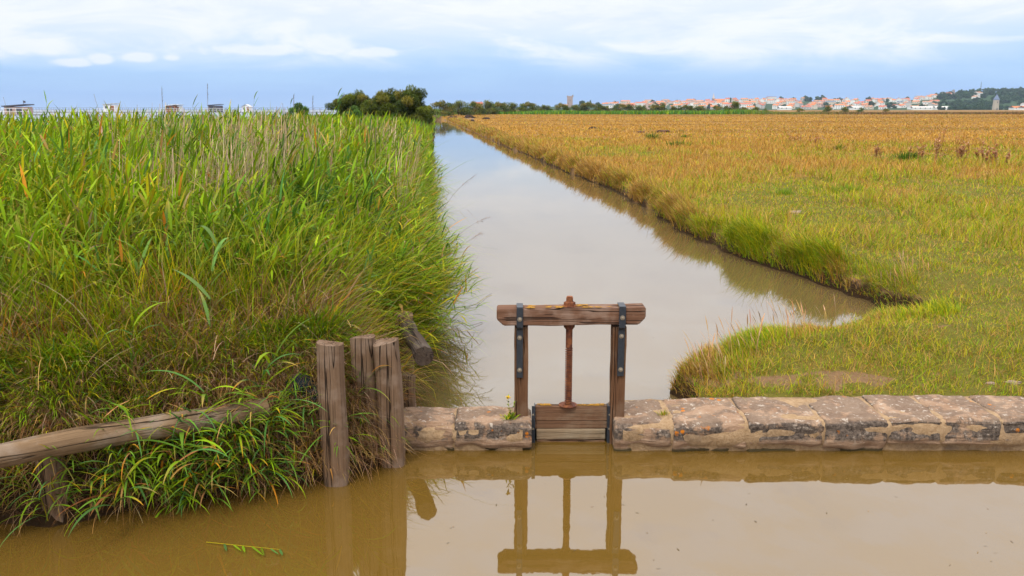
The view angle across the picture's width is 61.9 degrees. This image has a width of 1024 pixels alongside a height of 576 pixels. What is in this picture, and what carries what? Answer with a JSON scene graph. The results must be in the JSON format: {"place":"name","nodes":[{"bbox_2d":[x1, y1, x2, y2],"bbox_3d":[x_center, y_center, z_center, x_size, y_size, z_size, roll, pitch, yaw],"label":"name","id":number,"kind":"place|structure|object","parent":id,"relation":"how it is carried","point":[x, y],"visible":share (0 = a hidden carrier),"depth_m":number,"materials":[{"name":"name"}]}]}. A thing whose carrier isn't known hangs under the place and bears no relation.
{"place":"outdoors","nodes":[
{"label":"outdoors","id":0,"kind":"place"},
{"bbox_2d":[0,110,336,124],"bbox_3d":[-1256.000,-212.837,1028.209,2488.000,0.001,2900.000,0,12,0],"label":"estuary water","id":1,"kind":"structure","parent":0,"point":[66,114],"depth_m":608.27,"materials":[{"name":"liquid"}]},
{"bbox_2d":[0,439,1023,575],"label":"basin water","id":2,"kind":"structure","parent":0,"point":[935,517],"depth_m":5.58,"materials":[{"name":"brown liquid"}]},
{"bbox_2d":[208,542,282,554],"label":"floating reed","id":3,"kind":"object","parent":2,"relation":"on","point":[258,551],"visible":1,"depth_m":5.21,"materials":[{"name":"green plant"}]},
{"bbox_2d":[0,92,1023,527],"bbox_3d":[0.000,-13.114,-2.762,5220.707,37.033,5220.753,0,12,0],"label":"ground","id":4,"kind":"structure","parent":0,"point":[830,376],"depth_m":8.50,"materials":[{"name":"green plant"}]},
{"bbox_2d":[0,101,43,119],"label":"fishing hut","id":5,"kind":"object","parent":4,"relation":"on","point":[10,108],"visible":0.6,"depth_m":116.33,"materials":[{"name":"white glass"}]},
{"bbox_2d":[44,92,52,126],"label":"reed plant","id":6,"kind":"object","parent":4,"relation":"on","point":[46,107],"visible":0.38,"depth_m":19.25,"materials":[{"name":"green plant"}]},
{"bbox_2d":[35,455,67,521],"bbox_3d":[-2.984,1.471,5.596,0.159,0.920,0.150,0,12,0],"label":"timber pile","id":7,"kind":"object","parent":4,"relation":"on","point":[42,475],"visible":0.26,"depth_m":5.50,"materials":[{"name":"brown wood"}]},
{"bbox_2d":[0,397,269,468],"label":"log","id":8,"kind":"object","parent":7,"relation":"on","point":[32,449],"visible":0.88,"depth_m":5.47,"materials":[{"name":"brown wood"}]},
{"bbox_2d":[96,103,120,117],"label":"fishing hut","id":9,"kind":"object","parent":4,"relation":"on","point":[114,108],"visible":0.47,"depth_m":202.33,"materials":[{"name":"metal"}]},
{"bbox_2d":[55,483,179,536],"bbox_3d":[-2.457,1.380,5.492,0.849,0.331,0.618,-9,15,-38],"label":"reed plant","id":10,"kind":"object","parent":4,"relation":"on","point":[95,506],"visible":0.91,"depth_m":5.36,"materials":[{"name":"green plant"}]},
{"bbox_2d":[105,301,171,391],"bbox_3d":[-2.479,0.405,5.730,0.474,0.705,0.364,0,12,0],"label":"reed plant","id":11,"kind":"object","parent":4,"relation":"on","point":[139,316],"visible":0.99,"depth_m":5.77,"materials":[{"name":"green plant"}]},
{"bbox_2d":[160,104,181,116],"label":"fishing hut","id":12,"kind":"object","parent":4,"relation":"on","point":[169,107],"visible":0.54,"depth_m":202.37,"materials":[{"name":"beige glass"}]},
{"bbox_2d":[125,440,220,477],"bbox_3d":[-2.271,1.169,5.659,0.588,0.360,0.684,-7,14,-32],"label":"reed plant","id":13,"kind":"object","parent":4,"relation":"on","point":[164,454],"visible":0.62,"depth_m":5.51,"materials":[{"name":"green plant"}]},
{"bbox_2d":[123,427,227,483],"bbox_3d":[-2.203,1.062,5.587,0.620,0.440,0.981,-5,13,-21],"label":"reed plant","id":14,"kind":"object","parent":4,"relation":"on","point":[181,436],"visible":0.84,"depth_m":5.47,"materials":[{"name":"green plant"}]},
{"bbox_2d":[172,105,185,115],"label":"fishing hut","id":15,"kind":"object","parent":4,"relation":"on","point":[180,107],"visible":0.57,"depth_m":204.13,"materials":[{"name":"metal"}]},
{"bbox_2d":[33,108,335,119],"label":"pier","id":16,"kind":"structure","parent":4,"relation":"on","point":[182,112],"depth_m":207.46,"materials":[{"name":"grey"}]},
{"bbox_2d":[150,395,236,469],"bbox_3d":[-2.184,1.059,5.794,0.650,0.640,0.334,-10,16,-40],"label":"reed plant","id":17,"kind":"object","parent":4,"relation":"on","point":[177,417],"visible":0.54,"depth_m":5.75,"materials":[{"name":"green plant"}]},
{"bbox_2d":[143,370,254,423],"bbox_3d":[-2.089,0.861,5.758,0.428,0.682,0.744,11,16,43],"label":"reed plant","id":18,"kind":"object","parent":4,"relation":"on","point":[204,395],"visible":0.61,"depth_m":5.71,"materials":[{"name":"green plant"}]},
{"bbox_2d":[175,226,248,340],"bbox_3d":[-2.183,-0.025,6.232,0.457,0.820,0.591,-8,14,-32],"label":"reed plant","id":19,"kind":"object","parent":4,"relation":"on","point":[216,251],"visible":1,"depth_m":6.23,"materials":[{"name":"green plant"}]},
{"bbox_2d":[202,104,227,117],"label":"fishing hut","id":20,"kind":"object","parent":4,"relation":"on","point":[212,108],"visible":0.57,"depth_m":202.37,"materials":[{"name":"grey glass"}]},
{"bbox_2d":[197,410,265,457],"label":"reed plant","id":21,"kind":"object","parent":4,"relation":"on","point":[236,427],"visible":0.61,"depth_m":5.81,"materials":[{"name":"green plant"}]},
{"bbox_2d":[0,105,482,533],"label":"dead reed","id":22,"kind":"object","parent":4,"relation":"on","point":[248,377],"depth_m":6.12,"materials":[{"name":"beige plant"}]},
{"bbox_2d":[237,104,252,114],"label":"fishing hut","id":23,"kind":"object","parent":4,"relation":"on","point":[247,106],"visible":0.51,"depth_m":202.37,"materials":[{"name":"metal"}]},
{"bbox_2d":[0,101,515,544],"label":"reed foliage","id":24,"kind":"object","parent":4,"relation":"on","point":[57,212],"visible":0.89,"depth_m":7.27,"materials":[{"name":"green plant"}]},
{"bbox_2d":[233,317,312,396],"bbox_3d":[-1.637,0.556,5.883,0.594,0.687,0.619,-5,13,-22],"label":"reed plant","id":25,"kind":"object","parent":4,"relation":"on","point":[268,360],"visible":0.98,"depth_m":5.91,"materials":[{"name":"green plant"}]},
{"bbox_2d":[271,373,319,448],"bbox_3d":[-1.523,1.017,6.327,0.586,0.792,0.275,0,12,0],"label":"gabion","id":26,"kind":"object","parent":4,"relation":"on","point":[299,381],"visible":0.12,"depth_m":6.21,"materials":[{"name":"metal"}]},
{"bbox_2d":[286,102,309,115],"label":"bush","id":27,"kind":"object","parent":4,"relation":"on","point":[299,106],"visible":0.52,"depth_m":92.62,"materials":[{"name":"green plant"}]},
{"bbox_2d":[316,340,349,486],"bbox_3d":[-1.268,1.083,6.114,0.192,1.464,0.188,0,12,0],"label":"timber pile","id":28,"kind":"object","parent":4,"relation":"on","point":[331,380],"visible":0.72,"depth_m":5.99,"materials":[{"name":"brown wood"}]},
{"bbox_2d":[324,94,352,117],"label":"tamarisk","id":29,"kind":"object","parent":4,"relation":"on","point":[334,104],"visible":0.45,"depth_m":81.41,"materials":[{"name":"green plant"}]},
{"bbox_2d":[335,87,343,144],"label":"reed plant","id":30,"kind":"object","parent":4,"relation":"on","point":[338,110],"visible":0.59,"depth_m":19.25,"materials":[{"name":"green plant"}]},
{"bbox_2d":[345,105,366,119],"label":"bush","id":31,"kind":"object","parent":4,"relation":"on","point":[353,108],"visible":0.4,"depth_m":64.35,"materials":[{"name":"green plant"}]},
{"bbox_2d":[341,89,372,113],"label":"tamarisk","id":32,"kind":"object","parent":4,"relation":"on","point":[357,97],"visible":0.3,"depth_m":79.53,"materials":[{"name":"green plant"}]},
{"bbox_2d":[350,334,379,457],"bbox_3d":[-1.098,1.036,6.493,0.211,1.404,0.189,0,12,0],"label":"timber pile","id":33,"kind":"object","parent":4,"relation":"on","point":[361,346],"visible":0.37,"depth_m":6.33,"materials":[{"name":"brown wood"}]},
{"bbox_2d":[359,95,378,119],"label":"tamarisk","id":34,"kind":"object","parent":4,"relation":"on","point":[368,106],"visible":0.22,"depth_m":77.66,"materials":[{"name":"green plant"}]},
{"bbox_2d":[375,127,377,201],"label":"dead reed","id":35,"kind":"object","parent":4,"relation":"on","point":[375,151],"visible":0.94,"depth_m":12.67,"materials":[{"name":"beige plant"}]},
{"bbox_2d":[373,88,402,118],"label":"tamarisk","id":36,"kind":"object","parent":4,"relation":"on","point":[385,101],"visible":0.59,"depth_m":73.35,"materials":[{"name":"green plant"}]},
{"bbox_2d":[373,337,404,467],"bbox_3d":[-0.911,1.053,6.448,0.232,1.388,0.191,0,12,0],"label":"timber pile","id":37,"kind":"object","parent":4,"relation":"on","point":[386,351],"visible":0.66,"depth_m":6.32,"materials":[{"name":"brown wood"}]},
{"bbox_2d":[394,311,413,372],"bbox_3d":[-0.996,0.510,7.874,0.182,0.574,0.176,0,12,0],"label":"wooden stake","id":38,"kind":"object","parent":4,"relation":"on","point":[407,318],"visible":0.29,"depth_m":7.80,"materials":[{"name":"brown wood"}]},
{"bbox_2d":[399,320,433,365],"bbox_3d":[-0.868,0.435,7.481,0.177,0.167,1.179,-3,12,-15],"label":"log","id":39,"kind":"object","parent":38,"relation":"on","point":[423,355],"visible":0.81,"depth_m":7.05,"materials":[{"name":"brown wood"}]},
{"bbox_2d":[402,371,415,407],"bbox_3d":[-0.867,0.996,7.210,0.120,0.591,0.112,0,12,0],"label":"wooden stake","id":40,"kind":"object","parent":4,"relation":"on","point":[412,379],"visible":0.43,"depth_m":7.13,"materials":[{"name":"brown wood"}]},
{"bbox_2d":[392,84,430,122],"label":"tamarisk","id":41,"kind":"object","parent":4,"relation":"on","point":[410,101],"visible":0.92,"depth_m":71.60,"materials":[{"name":"green plant"}]},
{"bbox_2d":[421,105,434,125],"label":"tamarisk","id":42,"kind":"object","parent":4,"relation":"on","point":[431,114],"visible":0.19,"depth_m":77.39,"materials":[{"name":"green plant"}]},
{"bbox_2d":[431,100,451,115],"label":"tamarisk","id":43,"kind":"object","parent":4,"relation":"on","point":[440,104],"visible":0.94,"depth_m":226.27,"materials":[{"name":"green plant"}]},
{"bbox_2d":[441,103,456,115],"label":"tamarisk","id":44,"kind":"object","parent":4,"relation":"on","point":[451,107],"visible":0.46,"depth_m":239.58,"materials":[{"name":"green plant"}]},
{"bbox_2d":[453,100,469,114],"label":"tamarisk","id":45,"kind":"object","parent":4,"relation":"on","point":[460,110],"visible":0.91,"depth_m":249.57,"materials":[{"name":"green plant"}]},
{"bbox_2d":[461,102,473,114],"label":"tamarisk","id":46,"kind":"object","parent":4,"relation":"on","point":[468,107],"visible":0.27,"depth_m":257.14,"materials":[{"name":"green plant"}]},
{"bbox_2d":[404,406,531,450],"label":"stone wall","id":47,"kind":"structure","parent":4,"relation":"on","point":[477,428],"depth_m":6.70,"materials":[{"name":"stone"}]},
{"bbox_2d":[500,394,519,419],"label":"yellow flower","id":48,"kind":"object","parent":47,"relation":"on","point":[510,415],"visible":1,"depth_m":6.77,"materials":[{"name":"green plant"}]},
{"bbox_2d":[468,101,483,114],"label":"tamarisk","id":49,"kind":"object","parent":4,"relation":"on","point":[476,105],"visible":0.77,"depth_m":264.49,"materials":[{"name":"green plant"}]},
{"bbox_2d":[473,103,486,114],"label":"tamarisk","id":50,"kind":"object","parent":4,"relation":"on","point":[480,109],"visible":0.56,"depth_m":273.32,"materials":[{"name":"green plant"}]},
{"bbox_2d":[480,99,494,113],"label":"tamarisk","id":51,"kind":"object","parent":4,"relation":"on","point":[487,106],"visible":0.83,"depth_m":279.73,"materials":[{"name":"green plant"}]},
{"bbox_2d":[487,104,500,114],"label":"tamarisk","id":52,"kind":"object","parent":4,"relation":"on","point":[494,111],"visible":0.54,"depth_m":288.90,"materials":[{"name":"green plant"}]},
{"bbox_2d":[492,102,508,111],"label":"tamarisk","id":53,"kind":"object","parent":4,"relation":"on","point":[497,104],"visible":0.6,"depth_m":294.68,"materials":[{"name":"green plant"}]},
{"bbox_2d":[498,102,510,111],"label":"tamarisk","id":54,"kind":"object","parent":4,"relation":"on","point":[506,109],"visible":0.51,"depth_m":299.65,"materials":[{"name":"green plant"}]},
{"bbox_2d":[509,102,518,111],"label":"tamarisk","id":55,"kind":"object","parent":4,"relation":"on","point":[513,106],"visible":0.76,"depth_m":304.04,"materials":[{"name":"green plant"}]},
{"bbox_2d":[515,103,530,111],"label":"tamarisk","id":56,"kind":"object","parent":4,"relation":"on","point":[520,108],"visible":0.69,"depth_m":309.32,"materials":[{"name":"green plant"}]},
{"bbox_2d":[520,101,537,110],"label":"tamarisk","id":57,"kind":"object","parent":4,"relation":"on","point":[527,104],"visible":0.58,"depth_m":313.62,"materials":[{"name":"green plant"}]},
{"bbox_2d":[528,103,539,110],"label":"tamarisk","id":58,"kind":"object","parent":4,"relation":"on","point":[533,108],"visible":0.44,"depth_m":319.32,"materials":[{"name":"green plant"}]},
{"bbox_2d":[537,104,550,110],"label":"tamarisk","id":59,"kind":"object","parent":4,"relation":"on","point":[543,107],"visible":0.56,"depth_m":324.26,"materials":[{"name":"green plant"}]},
{"bbox_2d":[553,103,567,110],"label":"tamarisk","id":60,"kind":"object","parent":4,"relation":"on","point":[559,106],"visible":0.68,"depth_m":323.91,"materials":[{"name":"green plant"}]},
{"bbox_2d":[567,95,572,106],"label":"keep tower","id":61,"kind":"structure","parent":4,"relation":"on","point":[569,101],"depth_m":1461.06,"materials":[{"name":"stone"}]},
{"bbox_2d":[571,104,579,110],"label":"tamarisk","id":62,"kind":"object","parent":4,"relation":"on","point":[574,107],"visible":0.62,"depth_m":324.45,"materials":[{"name":"green plant"}]},
{"bbox_2d":[580,101,596,110],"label":"tamarisk","id":63,"kind":"object","parent":4,"relation":"on","point":[589,104],"visible":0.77,"depth_m":323.58,"materials":[{"name":"green plant"}]},
{"bbox_2d":[594,103,605,110],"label":"tamarisk","id":64,"kind":"object","parent":4,"relation":"on","point":[600,107],"visible":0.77,"depth_m":324.38,"materials":[{"name":"green plant"}]},
{"bbox_2d":[616,103,626,110],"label":"tamarisk","id":65,"kind":"object","parent":4,"relation":"on","point":[622,106],"visible":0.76,"depth_m":323.78,"materials":[{"name":"green plant"}]},
{"bbox_2d":[623,104,634,110],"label":"tamarisk","id":66,"kind":"object","parent":4,"relation":"on","point":[629,107],"visible":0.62,"depth_m":323.53,"materials":[{"name":"green plant"}]},
{"bbox_2d":[633,105,643,110],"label":"tamarisk","id":67,"kind":"object","parent":4,"relation":"on","point":[639,107],"visible":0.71,"depth_m":324.20,"materials":[{"name":"green plant"}]},
{"bbox_2d":[644,132,661,139],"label":"rush plant","id":68,"kind":"object","parent":4,"relation":"on","point":[651,135],"visible":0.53,"depth_m":57.46,"materials":[{"name":"green plant"}]},
{"bbox_2d":[647,104,658,110],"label":"tamarisk","id":69,"kind":"object","parent":4,"relation":"on","point":[653,106],"visible":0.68,"depth_m":323.87,"materials":[{"name":"green plant"}]},
{"bbox_2d":[654,103,667,110],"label":"tamarisk","id":70,"kind":"object","parent":4,"relation":"on","point":[661,107],"visible":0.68,"depth_m":324.35,"materials":[{"name":"green plant"}]},
{"bbox_2d":[666,137,697,145],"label":"rush plant","id":71,"kind":"object","parent":4,"relation":"on","point":[676,142],"visible":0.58,"depth_m":47.62,"materials":[{"name":"green plant"}]},
{"bbox_2d":[695,105,706,110],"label":"tamarisk","id":72,"kind":"object","parent":4,"relation":"on","point":[699,107],"visible":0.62,"depth_m":324.29,"materials":[{"name":"green plant"}]},
{"bbox_2d":[726,100,740,109],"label":"tamarisk","id":73,"kind":"object","parent":4,"relation":"on","point":[734,104],"visible":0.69,"depth_m":321.49,"materials":[{"name":"green plant"}]},
{"bbox_2d":[448,109,1023,114],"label":"reed foliage","id":74,"kind":"object","parent":4,"relation":"on","point":[725,111],"visible":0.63,"depth_m":293.43,"materials":[{"name":"green plant"}]},
{"bbox_2d":[740,103,752,107],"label":"house","id":75,"kind":"structure","parent":4,"relation":"on","point":[745,104],"depth_m":1293.43,"materials":[{"name":"white tile"}]},
{"bbox_2d":[756,103,764,108],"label":"house","id":76,"kind":"structure","parent":4,"relation":"on","point":[760,105],"depth_m":1287.84,"materials":[{"name":"white paint"}]},
{"bbox_2d":[767,99,775,103],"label":"house","id":77,"kind":"structure","parent":4,"relation":"on","point":[771,101],"depth_m":1498.12,"materials":[{"name":"white paint"}]},
{"bbox_2d":[777,106,791,109],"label":"shed","id":78,"kind":"structure","parent":4,"relation":"on","point":[784,107],"depth_m":1120.74,"materials":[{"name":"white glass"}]},
{"bbox_2d":[762,187,811,196],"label":"weed plant","id":79,"kind":"object","parent":4,"relation":"on","point":[783,191],"visible":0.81,"depth_m":21.09,"materials":[{"name":"green plant"}]},
{"bbox_2d":[608,394,1023,451],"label":"stone wall","id":80,"kind":"structure","parent":4,"relation":"on","point":[934,422],"depth_m":6.71,"materials":[{"name":"stone"}]},
{"bbox_2d":[497,296,645,443],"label":"sluice gate","id":81,"kind":"structure","parent":80,"relation":"attached to","point":[567,420],"depth_m":6.75,"materials":[{"name":"brown wood"}]},
{"bbox_2d":[823,105,832,111],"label":"tamarisk","id":82,"kind":"object","parent":4,"relation":"on","point":[828,108],"visible":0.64,"depth_m":322.36,"materials":[{"name":"green plant"}]},
{"bbox_2d":[834,103,844,108],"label":"house","id":83,"kind":"structure","parent":4,"relation":"on","point":[837,106],"depth_m":1250.93,"materials":[{"name":"white paint"}]},
{"bbox_2d":[839,106,849,111],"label":"tamarisk","id":84,"kind":"object","parent":4,"relation":"on","point":[844,109],"visible":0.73,"depth_m":324.52,"materials":[{"name":"green plant"}]},
{"bbox_2d":[790,179,905,195],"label":"weed plant","id":85,"kind":"object","parent":4,"relation":"on","point":[850,186],"visible":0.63,"depth_m":21.65,"materials":[{"name":"green plant"}]},
{"bbox_2d":[848,106,861,109],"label":"shed","id":86,"kind":"structure","parent":4,"relation":"on","point":[853,107],"depth_m":1112.17,"materials":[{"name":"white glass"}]},
{"bbox_2d":[874,142,882,158],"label":"dry thistle","id":87,"kind":"object","parent":4,"relation":"on","point":[876,151],"visible":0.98,"depth_m":36.14,"materials":[{"name":"brown plant"}]},
{"bbox_2d":[886,144,926,159],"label":"rush plant","id":88,"kind":"object","parent":4,"relation":"on","point":[901,156],"visible":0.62,"depth_m":34.91,"materials":[{"name":"green plant"}]},
{"bbox_2d":[908,140,926,158],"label":"dry thistle","id":89,"kind":"object","parent":4,"relation":"on","point":[921,152],"visible":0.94,"depth_m":34.29,"materials":[{"name":"brown plant"}]},
{"bbox_2d":[911,106,932,109],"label":"shed","id":90,"kind":"structure","parent":4,"relation":"on","point":[921,107],"depth_m":1102.02,"materials":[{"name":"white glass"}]},
{"bbox_2d":[923,126,946,161],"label":"dry thistle","id":91,"kind":"object","parent":4,"relation":"on","point":[938,146],"visible":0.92,"depth_m":32.87,"materials":[{"name":"brown plant"}]},
{"bbox_2d":[943,93,951,98],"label":"tree","id":92,"kind":"object","parent":4,"relation":"on","point":[946,95],"visible":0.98,"depth_m":1498.68,"materials":[{"name":"green plant"}]},
{"bbox_2d":[941,136,985,161],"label":"dry thistle","id":93,"kind":"object","parent":4,"relation":"on","point":[961,152],"visible":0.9,"depth_m":33.45,"materials":[{"name":"brown plant"}]},
{"bbox_2d":[974,142,995,159],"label":"dry thistle","id":94,"kind":"object","parent":4,"relation":"on","point":[976,153],"visible":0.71,"depth_m":33.32,"materials":[{"name":"brown plant"}]},
{"bbox_2d":[987,88,994,94],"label":"tree","id":95,"kind":"object","parent":4,"relation":"on","point":[991,91],"visible":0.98,"depth_m":1544.18,"materials":[{"name":"green plant"}]},
{"bbox_2d":[979,143,1010,164],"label":"dry thistle","id":96,"kind":"object","parent":4,"relation":"on","point":[995,154],"visible":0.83,"depth_m":31.50,"materials":[{"name":"brown plant"}]},
{"bbox_2d":[992,95,999,109],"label":"windmill","id":97,"kind":"object","parent":4,"relation":"on","point":[996,99],"visible":0.88,"depth_m":1121.38,"materials":[{"name":"stone"}]},
{"bbox_2d":[999,96,1005,103],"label":"tree","id":98,"kind":"object","parent":4,"relation":"on","point":[1002,100],"visible":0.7,"depth_m":1359.59,"materials":[{"name":"green plant"}]},
{"bbox_2d":[1008,106,1019,109],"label":"shed","id":99,"kind":"structure","parent":4,"relation":"on","point":[1013,107],"depth_m":1054.41,"materials":[{"name":"white paint"}]},
{"bbox_2d":[1011,95,1019,100],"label":"tree","id":100,"kind":"object","parent":4,"relation":"on","point":[1014,98],"visible":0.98,"depth_m":1404.90,"materials":[{"name":"green plant"}]},
{"bbox_2d":[0,0,1023,109],"label":"sky","id":101,"kind":"structure","parent":0,"point":[132,53],"materials":[{"name":"blue"}]},
{"bbox_2d":[414,120,888,417],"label":"canal water","id":102,"kind":"structure","parent":0,"point":[556,235],"depth_m":12.45,"materials":[{"name":"brown liquid"}]},
{"bbox_2d":[682,244,941,385],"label":"seed stem grass","id":103,"kind":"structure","parent":0,"point":[786,311],"depth_m":8.19,"materials":[{"name":"plant"}]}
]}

